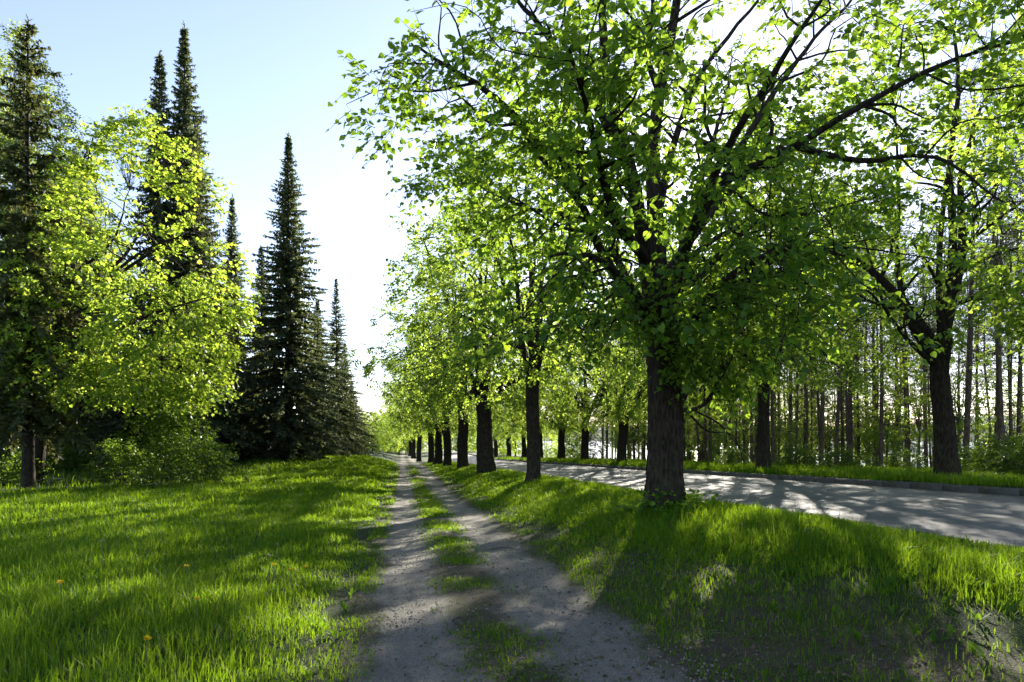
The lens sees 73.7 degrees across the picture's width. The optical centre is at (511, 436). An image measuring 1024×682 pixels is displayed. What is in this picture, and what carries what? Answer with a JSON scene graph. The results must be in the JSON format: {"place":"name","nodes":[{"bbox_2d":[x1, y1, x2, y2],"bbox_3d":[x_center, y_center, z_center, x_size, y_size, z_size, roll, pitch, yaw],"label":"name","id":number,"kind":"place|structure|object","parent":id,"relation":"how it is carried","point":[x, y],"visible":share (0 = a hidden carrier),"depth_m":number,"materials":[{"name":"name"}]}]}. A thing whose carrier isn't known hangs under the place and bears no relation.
{"place":"outdoors","nodes":[
{"label":"outdoors","id":0,"kind":"place"},
{"bbox_2d":[0,438,1023,681],"bbox_3d":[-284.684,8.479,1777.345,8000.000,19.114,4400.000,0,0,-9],"label":"ground","id":1,"kind":"structure","parent":0,"point":[1013,659],"depth_m":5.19,"materials":[{"name":"green plant"}]},
{"bbox_2d":[0,447,53,486],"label":"bush","id":2,"kind":"object","parent":1,"relation":"on","point":[15,470],"visible":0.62,"depth_m":22.89,"materials":[{"name":"green plant"}]},
{"bbox_2d":[0,45,74,295],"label":"birch tree","id":3,"kind":"object","parent":1,"relation":"on","point":[1,57],"visible":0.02,"depth_m":33.69,"materials":[{"name":"green plant"}]},
{"bbox_2d":[9,395,96,466],"bbox_3d":[-22.757,-0.219,33.994,4.423,4.108,4.276,0,0,28],"label":"bush","id":4,"kind":"object","parent":1,"relation":"on","point":[80,427],"visible":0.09,"depth_m":34.20,"materials":[{"name":"green plant"}]},
{"bbox_2d":[0,14,113,489],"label":"spruce tree","id":5,"kind":"object","parent":1,"relation":"on","point":[23,424],"visible":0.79,"depth_m":20.22,"materials":[{"name":"green plant"}]},
{"bbox_2d":[0,18,120,461],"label":"birch tree","id":6,"kind":"object","parent":1,"relation":"on","point":[5,140],"visible":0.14,"depth_m":31.03,"materials":[{"name":"green plant"}]},
{"bbox_2d":[45,439,106,471],"bbox_3d":[-19.514,0.994,30.887,2.327,1.778,2.773,0,0,32],"label":"bush","id":7,"kind":"object","parent":1,"relation":"on","point":[72,461],"visible":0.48,"depth_m":30.45,"materials":[{"name":"green plant"}]},
{"bbox_2d":[21,153,131,462],"bbox_3d":[-23.129,-6.866,35.918,6.556,16.905,6.770,0,0,32],"label":"birch tree","id":8,"kind":"object","parent":1,"relation":"on","point":[110,219],"visible":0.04,"depth_m":36.06,"materials":[{"name":"green plant"}]},
{"bbox_2d":[51,259,115,456],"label":"spruce tree","id":9,"kind":"object","parent":1,"relation":"on","point":[92,421],"visible":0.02,"depth_m":41.54,"materials":[{"name":"green plant"}]},
{"bbox_2d":[75,438,153,482],"bbox_3d":[-15.091,1.052,25.997,2.618,2.001,3.120,0,0,-34],"label":"bush","id":10,"kind":"object","parent":1,"relation":"on","point":[95,473],"visible":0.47,"depth_m":25.61,"materials":[{"name":"green plant"}]},
{"bbox_2d":[46,286,215,470],"bbox_3d":[-18.892,-2.795,34.065,7.777,9.862,7.275,0,0,-41],"label":"spruce tree","id":11,"kind":"object","parent":1,"relation":"on","point":[115,424],"visible":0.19,"depth_m":33.14,"materials":[{"name":"green plant"}]},
{"bbox_2d":[0,100,264,484],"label":"maple tree","id":12,"kind":"object","parent":1,"relation":"on","point":[176,383],"visible":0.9,"depth_m":20.80,"materials":[{"name":"green plant"}]},
{"bbox_2d":[98,409,204,489],"bbox_3d":[-11.788,0.565,22.419,3.232,3.002,3.125,0,0,-9],"label":"bush","id":13,"kind":"object","parent":1,"relation":"on","point":[172,427],"visible":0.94,"depth_m":22.19,"materials":[{"name":"green plant"}]},
{"bbox_2d":[85,50,233,460],"bbox_3d":[-19.734,-9.274,37.919,6.776,24.577,7.649,0,0,29],"label":"spruce tree","id":14,"kind":"object","parent":1,"relation":"on","point":[161,206],"visible":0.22,"depth_m":37.75,"materials":[{"name":"green plant"}]},
{"bbox_2d":[133,401,225,473],"bbox_3d":[-15.059,0.165,31.111,3.947,3.792,4.083,0,0,-26],"label":"bush","id":15,"kind":"object","parent":1,"relation":"on","point":[192,421],"visible":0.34,"depth_m":30.79,"materials":[{"name":"green plant"}]},
{"bbox_2d":[111,19,265,461],"bbox_3d":[-18.812,-10.475,39.043,8.076,26.560,8.292,0,0,5],"label":"spruce tree","id":16,"kind":"object","parent":1,"relation":"on","point":[183,95],"visible":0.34,"depth_m":38.83,"materials":[{"name":"green plant"}]},
{"bbox_2d":[149,435,253,484],"bbox_3d":[-11.494,1.062,25.130,2.909,2.223,3.467,0,0,24],"label":"bush","id":17,"kind":"object","parent":1,"relation":"on","point":[216,473],"visible":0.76,"depth_m":24.86,"materials":[{"name":"green plant"}]},
{"bbox_2d":[181,124,274,462],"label":"spruce tree","id":18,"kind":"object","parent":1,"relation":"on","point":[245,375],"visible":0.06,"depth_m":41.14,"materials":[{"name":"green plant"}]},
{"bbox_2d":[215,194,257,412],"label":"spruce tree","id":19,"kind":"object","parent":1,"relation":"on","point":[230,237],"visible":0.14,"depth_m":51.86,"materials":[{"name":"green plant"}]},
{"bbox_2d":[205,293,285,459],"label":"spruce tree","id":20,"kind":"object","parent":1,"relation":"on","point":[250,455],"visible":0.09,"depth_m":42.83,"materials":[{"name":"green plant"}]},
{"bbox_2d":[236,245,282,457],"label":"spruce tree","id":21,"kind":"object","parent":1,"relation":"on","point":[259,272],"visible":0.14,"depth_m":46.75,"materials":[{"name":"green plant"}]},
{"bbox_2d":[212,131,374,460],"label":"spruce tree","id":22,"kind":"object","parent":1,"relation":"on","point":[291,430],"visible":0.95,"depth_m":43.41,"materials":[{"name":"green plant"}]},
{"bbox_2d":[296,301,353,455],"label":"spruce tree","id":23,"kind":"object","parent":1,"relation":"on","point":[335,434],"visible":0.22,"depth_m":55.83,"materials":[{"name":"green plant"}]},
{"bbox_2d":[322,279,363,455],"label":"spruce tree","id":24,"kind":"object","parent":1,"relation":"on","point":[337,331],"visible":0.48,"depth_m":63.91,"materials":[{"name":"green plant"}]},
{"bbox_2d":[330,342,379,455],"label":"spruce tree","id":25,"kind":"object","parent":1,"relation":"on","point":[357,444],"visible":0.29,"depth_m":73.86,"materials":[{"name":"green plant"}]},
{"bbox_2d":[362,410,389,452],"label":"young tree","id":26,"kind":"object","parent":1,"relation":"on","point":[379,440],"visible":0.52,"depth_m":117.41,"materials":[{"name":"green plant"}]},
{"bbox_2d":[368,412,402,452],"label":"young tree","id":27,"kind":"object","parent":1,"relation":"on","point":[393,447],"visible":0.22,"depth_m":127.01,"materials":[{"name":"green plant"}]},
{"bbox_2d":[379,392,434,458],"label":"linden tree","id":28,"kind":"object","parent":1,"relation":"on","point":[413,450],"visible":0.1,"depth_m":111.64,"materials":[{"name":"green plant"}]},
{"bbox_2d":[379,368,455,461],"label":"linden tree","id":29,"kind":"object","parent":1,"relation":"on","point":[418,450],"visible":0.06,"depth_m":95.67,"materials":[{"name":"green plant"}]},
{"bbox_2d":[379,353,475,462],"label":"linden tree","id":30,"kind":"object","parent":1,"relation":"on","point":[430,446],"visible":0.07,"depth_m":77.64,"materials":[{"name":"green plant"}]},
{"bbox_2d":[379,331,500,463],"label":"linden tree","id":31,"kind":"object","parent":1,"relation":"on","point":[438,456],"visible":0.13,"depth_m":65.59,"materials":[{"name":"green plant"}]},
{"bbox_2d":[372,296,511,465],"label":"linden tree","id":32,"kind":"object","parent":1,"relation":"on","point":[446,432],"visible":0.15,"depth_m":58.64,"materials":[{"name":"green plant"}]},
{"bbox_2d":[363,252,559,468],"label":"linden tree","id":33,"kind":"object","parent":1,"relation":"on","point":[463,416],"visible":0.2,"depth_m":47.31,"materials":[{"name":"green plant"}]},
{"bbox_2d":[347,190,602,473],"bbox_3d":[-1.377,-5.405,35.676,13.030,15.116,13.331,0,0,-34],"label":"linden tree","id":34,"kind":"object","parent":1,"relation":"on","point":[484,397],"visible":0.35,"depth_m":35.03,"materials":[{"name":"green plant"}]},
{"bbox_2d":[474,376,526,456],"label":"linden tree","id":35,"kind":"object","parent":1,"relation":"on","point":[508,445],"visible":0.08,"depth_m":94.59,"materials":[{"name":"green plant"}]},
{"bbox_2d":[0,490,1023,681],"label":"weeds","id":36,"kind":"object","parent":1,"relation":"on","point":[913,629],"visible":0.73,"depth_m":5.57,"materials":[{"name":"green plant"}]},
{"bbox_2d":[497,433,526,455],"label":"young tree","id":37,"kind":"object","parent":1,"relation":"on","point":[513,447],"visible":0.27,"depth_m":111.04,"materials":[{"name":"green plant"}]},
{"bbox_2d":[380,115,646,481],"bbox_3d":[0.644,-4.704,24.354,10.043,12.981,10.510,0,0,10],"label":"linden tree","id":38,"kind":"object","parent":1,"relation":"on","point":[533,373],"visible":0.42,"depth_m":23.10,"materials":[{"name":"green plant"}]},
{"bbox_2d":[492,358,555,457],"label":"linden tree","id":39,"kind":"object","parent":1,"relation":"on","point":[524,447],"visible":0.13,"depth_m":82.75,"materials":[{"name":"green plant"}]},
{"bbox_2d":[492,350,579,457],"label":"linden tree","id":40,"kind":"object","parent":1,"relation":"on","point":[521,432],"visible":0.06,"depth_m":72.71,"materials":[{"name":"green plant"}]},
{"bbox_2d":[507,344,615,458],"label":"linden tree","id":41,"kind":"object","parent":1,"relation":"on","point":[561,434],"visible":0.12,"depth_m":62.67,"materials":[{"name":"green plant"}]},
{"bbox_2d":[552,423,592,458],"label":"bush","id":42,"kind":"object","parent":1,"relation":"on","point":[568,445],"visible":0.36,"depth_m":79.53,"materials":[{"name":"green plant"}]},
{"bbox_2d":[519,311,646,459],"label":"linden tree","id":43,"kind":"object","parent":1,"relation":"on","point":[585,445],"visible":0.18,"depth_m":54.71,"materials":[{"name":"green plant"}]},
{"bbox_2d":[567,427,609,458],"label":"bush","id":44,"kind":"object","parent":1,"relation":"on","point":[590,443],"visible":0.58,"depth_m":74.67,"materials":[{"name":"green plant"}]},
{"bbox_2d":[539,306,692,460],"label":"linden tree","id":45,"kind":"object","parent":1,"relation":"on","point":[622,438],"visible":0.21,"depth_m":44.77,"materials":[{"name":"green plant"}]},
{"bbox_2d":[589,253,757,424],"bbox_3d":[8.872,-4.289,36.847,9.415,12.188,9.646,0,0,45],"label":"linden tree","id":46,"kind":"object","parent":1,"relation":"on","point":[624,401],"visible":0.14,"depth_m":36.90,"materials":[{"name":"green plant"}]},
{"bbox_2d":[325,0,1023,519],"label":"linden tree","id":47,"kind":"object","parent":1,"relation":"on","point":[669,318],"visible":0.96,"depth_m":9.38,"materials":[{"name":"green plant"}]},
{"bbox_2d":[683,387,716,460],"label":"sapling","id":48,"kind":"object","parent":1,"relation":"on","point":[685,420],"visible":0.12,"depth_m":59.99,"materials":[{"name":"green plant"}]},
{"bbox_2d":[683,398,723,460],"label":"sapling","id":49,"kind":"object","parent":1,"relation":"on","point":[688,424],"visible":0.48,"depth_m":57.07,"materials":[{"name":"green plant"}]},
{"bbox_2d":[707,411,742,460],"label":"sapling","id":50,"kind":"object","parent":1,"relation":"on","point":[721,440],"visible":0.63,"depth_m":53.45,"materials":[{"name":"green plant"}]},
{"bbox_2d":[710,446,752,465],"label":"bush","id":51,"kind":"object","parent":1,"relation":"on","point":[726,460],"visible":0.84,"depth_m":33.82,"materials":[{"name":"green plant"}]},
{"bbox_2d":[468,453,1023,495],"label":"kerb","id":52,"kind":"structure","parent":1,"relation":"on","point":[966,488],"depth_m":18.65,"materials":[{"name":"concrete"}]},
{"bbox_2d":[614,155,927,467],"bbox_3d":[10.304,-4.929,27.639,11.744,13.070,12.248,0,0,-25],"label":"linden tree","id":53,"kind":"object","parent":1,"relation":"on","point":[763,456],"visible":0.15,"depth_m":26.85,"materials":[{"name":"green plant"}]},
{"bbox_2d":[760,210,791,462],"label":"pine tree","id":54,"kind":"object","parent":1,"relation":"on","point":[773,436],"visible":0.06,"depth_m":41.04,"materials":[{"name":"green plant"}]},
{"bbox_2d":[742,372,810,448],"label":"sapling","id":55,"kind":"object","parent":1,"relation":"on","point":[780,432],"visible":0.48,"depth_m":43.04,"materials":[{"name":"green plant"}]},
{"bbox_2d":[771,406,804,460],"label":"sapling","id":56,"kind":"object","parent":1,"relation":"on","point":[781,444],"visible":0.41,"depth_m":46.85,"materials":[{"name":"green plant"}]},
{"bbox_2d":[757,359,826,460],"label":"sapling","id":57,"kind":"object","parent":1,"relation":"on","point":[813,415],"visible":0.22,"depth_m":51.95,"materials":[{"name":"green plant"}]},
{"bbox_2d":[773,443,826,465],"bbox_3d":[13.391,1.101,32.007,2.238,1.588,2.390,0,0,-31],"label":"bush","id":58,"kind":"object","parent":1,"relation":"on","point":[799,452],"visible":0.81,"depth_m":31.81,"materials":[{"name":"green plant"}]},
{"bbox_2d":[777,391,829,457],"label":"sapling","id":59,"kind":"object","parent":1,"relation":"on","point":[811,426],"visible":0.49,"depth_m":45.68,"materials":[{"name":"green plant"}]},
{"bbox_2d":[788,305,819,463],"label":"pine tree","id":60,"kind":"object","parent":1,"relation":"on","point":[806,414],"visible":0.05,"depth_m":39.98,"materials":[{"name":"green plant"}]},
{"bbox_2d":[781,375,835,444],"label":"sapling","id":61,"kind":"object","parent":1,"relation":"on","point":[809,408],"visible":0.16,"depth_m":54.06,"materials":[{"name":"green plant"}]},
{"bbox_2d":[791,190,863,462],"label":"pine tree","id":62,"kind":"object","parent":1,"relation":"on","point":[821,419],"visible":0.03,"depth_m":36.43,"materials":[{"name":"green plant"}]},
{"bbox_2d":[808,393,846,457],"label":"sapling","id":63,"kind":"object","parent":1,"relation":"on","point":[828,443],"visible":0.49,"depth_m":51.86,"materials":[{"name":"green plant"}]},
{"bbox_2d":[810,374,865,460],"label":"sapling","id":64,"kind":"object","parent":1,"relation":"on","point":[829,429],"visible":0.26,"depth_m":52.60,"materials":[{"name":"green plant"}]},
{"bbox_2d":[815,445,869,467],"bbox_3d":[13.951,1.083,29.008,2.014,1.430,2.151,0,0,-11],"label":"bush","id":65,"kind":"object","parent":1,"relation":"on","point":[830,463],"visible":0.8,"depth_m":28.81,"materials":[{"name":"green plant"}]},
{"bbox_2d":[813,180,875,463],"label":"pine tree","id":66,"kind":"object","parent":1,"relation":"on","point":[838,419],"visible":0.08,"depth_m":37.57,"materials":[{"name":"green plant"}]},
{"bbox_2d":[829,237,870,464],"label":"pine tree","id":67,"kind":"object","parent":1,"relation":"on","point":[847,422],"visible":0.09,"depth_m":39.06,"materials":[{"name":"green plant"}]},
{"bbox_2d":[833,221,874,460],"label":"pine tree","id":68,"kind":"object","parent":1,"relation":"on","point":[851,426],"visible":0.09,"depth_m":40.61,"materials":[{"name":"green plant"}]},
{"bbox_2d":[695,0,1023,476],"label":"linden tree","id":69,"kind":"object","parent":1,"relation":"on","point":[945,453],"visible":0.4,"depth_m":18.12,"materials":[{"name":"green plant"}]},
{"bbox_2d":[839,247,883,464],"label":"pine tree","id":70,"kind":"object","parent":1,"relation":"on","point":[858,439],"visible":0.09,"depth_m":44.60,"materials":[{"name":"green plant"}]},
{"bbox_2d":[854,404,900,465],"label":"sapling","id":71,"kind":"object","parent":1,"relation":"on","point":[875,448],"visible":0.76,"depth_m":41.63,"materials":[{"name":"green plant"}]},
{"bbox_2d":[856,410,902,465],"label":"sapling","id":72,"kind":"object","parent":1,"relation":"on","point":[865,444],"visible":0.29,"depth_m":43.83,"materials":[{"name":"green plant"}]},
{"bbox_2d":[858,212,910,464],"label":"pine tree","id":73,"kind":"object","parent":1,"relation":"on","point":[873,341],"visible":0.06,"depth_m":46.06,"materials":[{"name":"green plant"}]},
{"bbox_2d":[847,335,929,463],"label":"sapling","id":74,"kind":"object","parent":1,"relation":"on","point":[867,409],"visible":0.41,"depth_m":42.92,"materials":[{"name":"green plant"}]},
{"bbox_2d":[851,180,927,465],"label":"pine tree","id":75,"kind":"object","parent":1,"relation":"on","point":[881,417],"visible":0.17,"depth_m":35.24,"materials":[{"name":"green plant"}]},
{"bbox_2d":[853,357,931,465],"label":"sapling","id":76,"kind":"object","parent":1,"relation":"on","point":[868,449],"visible":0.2,"depth_m":45.95,"materials":[{"name":"green plant"}]},
{"bbox_2d":[871,382,932,465],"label":"sapling","id":77,"kind":"object","parent":1,"relation":"on","point":[903,444],"visible":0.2,"depth_m":44.06,"materials":[{"name":"green plant"}]},
{"bbox_2d":[873,204,932,461],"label":"pine tree","id":78,"kind":"object","parent":1,"relation":"on","point":[905,405],"visible":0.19,"depth_m":36.71,"materials":[{"name":"green plant"}]},
{"bbox_2d":[881,447,930,469],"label":"bush","id":79,"kind":"object","parent":1,"relation":"on","point":[896,462],"visible":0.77,"depth_m":25.84,"materials":[{"name":"green plant"}]},
{"bbox_2d":[883,243,929,461],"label":"pine tree","id":80,"kind":"object","parent":1,"relation":"on","point":[908,392],"visible":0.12,"depth_m":41.01,"materials":[{"name":"green plant"}]},
{"bbox_2d":[879,347,959,465],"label":"sapling","id":81,"kind":"object","parent":1,"relation":"on","point":[914,415],"visible":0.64,"depth_m":35.06,"materials":[{"name":"green plant"}]},
{"bbox_2d":[903,206,935,467],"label":"pine tree","id":82,"kind":"object","parent":1,"relation":"on","point":[925,441],"visible":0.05,"depth_m":39.43,"materials":[{"name":"green plant"}]},
{"bbox_2d":[899,192,979,416],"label":"pine tree","id":83,"kind":"object","parent":1,"relation":"on","point":[931,320],"visible":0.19,"depth_m":32.28,"materials":[{"name":"green plant"}]},
{"bbox_2d":[927,393,990,462],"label":"sapling","id":84,"kind":"object","parent":1,"relation":"on","point":[961,437],"visible":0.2,"depth_m":35.29,"materials":[{"name":"green plant"}]},
{"bbox_2d":[908,308,1012,452],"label":"sapling","id":85,"kind":"object","parent":1,"relation":"on","point":[957,389],"visible":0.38,"depth_m":34.84,"materials":[{"name":"green plant"}]},
{"bbox_2d":[908,56,1023,467],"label":"pine tree","id":86,"kind":"object","parent":1,"relation":"on","point":[969,358],"visible":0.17,"depth_m":29.09,"materials":[{"name":"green plant"}]},
{"bbox_2d":[952,271,995,458],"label":"pine tree","id":87,"kind":"object","parent":1,"relation":"on","point":[977,370],"visible":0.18,"depth_m":38.28,"materials":[{"name":"green plant"}]},
{"bbox_2d":[927,7,1023,364],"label":"linden tree","id":88,"kind":"object","parent":1,"relation":"on","point":[994,212],"visible":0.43,"depth_m":15.95,"materials":[{"name":"green plant"}]},
{"bbox_2d":[958,443,998,470],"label":"bush","id":89,"kind":"object","parent":1,"relation":"on","point":[962,453],"visible":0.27,"depth_m":22.83,"materials":[{"name":"green plant"}]},
{"bbox_2d":[936,24,1023,453],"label":"pine tree","id":90,"kind":"object","parent":1,"relation":"on","point":[1000,406],"visible":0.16,"depth_m":26.03,"materials":[{"name":"green plant"}]},
{"bbox_2d":[956,201,1023,457],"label":"pine tree","id":91,"kind":"object","parent":1,"relation":"on","point":[995,429],"visible":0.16,"depth_m":34.66,"materials":[{"name":"green plant"}]},
{"bbox_2d":[960,432,1023,473],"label":"bush","id":92,"kind":"object","parent":1,"relation":"on","point":[997,444],"visible":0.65,"depth_m":20.43,"materials":[{"name":"green plant"}]},
{"bbox_2d":[965,123,1023,445],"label":"pine tree","id":93,"kind":"object","parent":1,"relation":"on","point":[1000,261],"visible":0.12,"depth_m":27.44,"materials":[{"name":"green plant"}]},
{"bbox_2d":[966,221,1023,439],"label":"pine tree","id":94,"kind":"object","parent":1,"relation":"on","point":[1010,403],"visible":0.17,"depth_m":36.55,"materials":[{"name":"green plant"}]},
{"bbox_2d":[970,358,1023,457],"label":"sapling","id":95,"kind":"object","parent":1,"relation":"on","point":[1013,400],"visible":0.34,"depth_m":37.46,"materials":[{"name":"green plant"}]},
{"bbox_2d":[979,187,1023,468],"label":"pine tree","id":96,"kind":"object","parent":1,"relation":"on","point":[1019,413],"visible":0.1,"depth_m":37.81,"materials":[{"name":"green plant"}]},
{"bbox_2d":[982,444,1023,475],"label":"bush","id":97,"kind":"object","parent":1,"relation":"on","point":[1003,460],"visible":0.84,"depth_m":19.03,"materials":[{"name":"green plant"}]},
{"bbox_2d":[0,0,1023,426],"label":"sky","id":98,"kind":"structure","parent":0,"point":[266,70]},
{"bbox_2d":[331,461,729,681],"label":"gravel path","id":99,"kind":"structure","parent":0,"point":[473,516],"depth_m":6.25,"materials":[{"name":"grey gravel"}]},
{"bbox_2d":[312,517,938,681],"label":"loose stones","id":100,"kind":"object","parent":99,"relation":"on","point":[544,650],"visible":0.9,"depth_m":5.67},
{"bbox_2d":[294,525,999,681],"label":"leaf litter","id":101,"kind":"object","parent":99,"relation":"on","point":[753,647],"visible":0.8,"depth_m":5.19,"materials":[{"name":"brown plant"}]},
{"bbox_2d":[86,415,1023,440],"bbox_3d":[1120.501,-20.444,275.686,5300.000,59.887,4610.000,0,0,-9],"label":"hills","id":102,"kind":"structure","parent":0,"point":[600,434],"depth_m":1249.87,"materials":[{"name":"green plant"}]},
{"bbox_2d":[452,441,982,466],"bbox_3d":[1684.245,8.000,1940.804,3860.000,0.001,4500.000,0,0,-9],"label":"lake","id":103,"kind":"structure","parent":0,"point":[598,454],"depth_m":422.50,"materials":[{"name":"white liquid"}]},
{"bbox_2d":[423,442,1023,546],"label":"road","id":104,"kind":"structure","parent":0,"point":[994,518],"depth_m":13.50,"materials":[{"name":"grey asphalt"}]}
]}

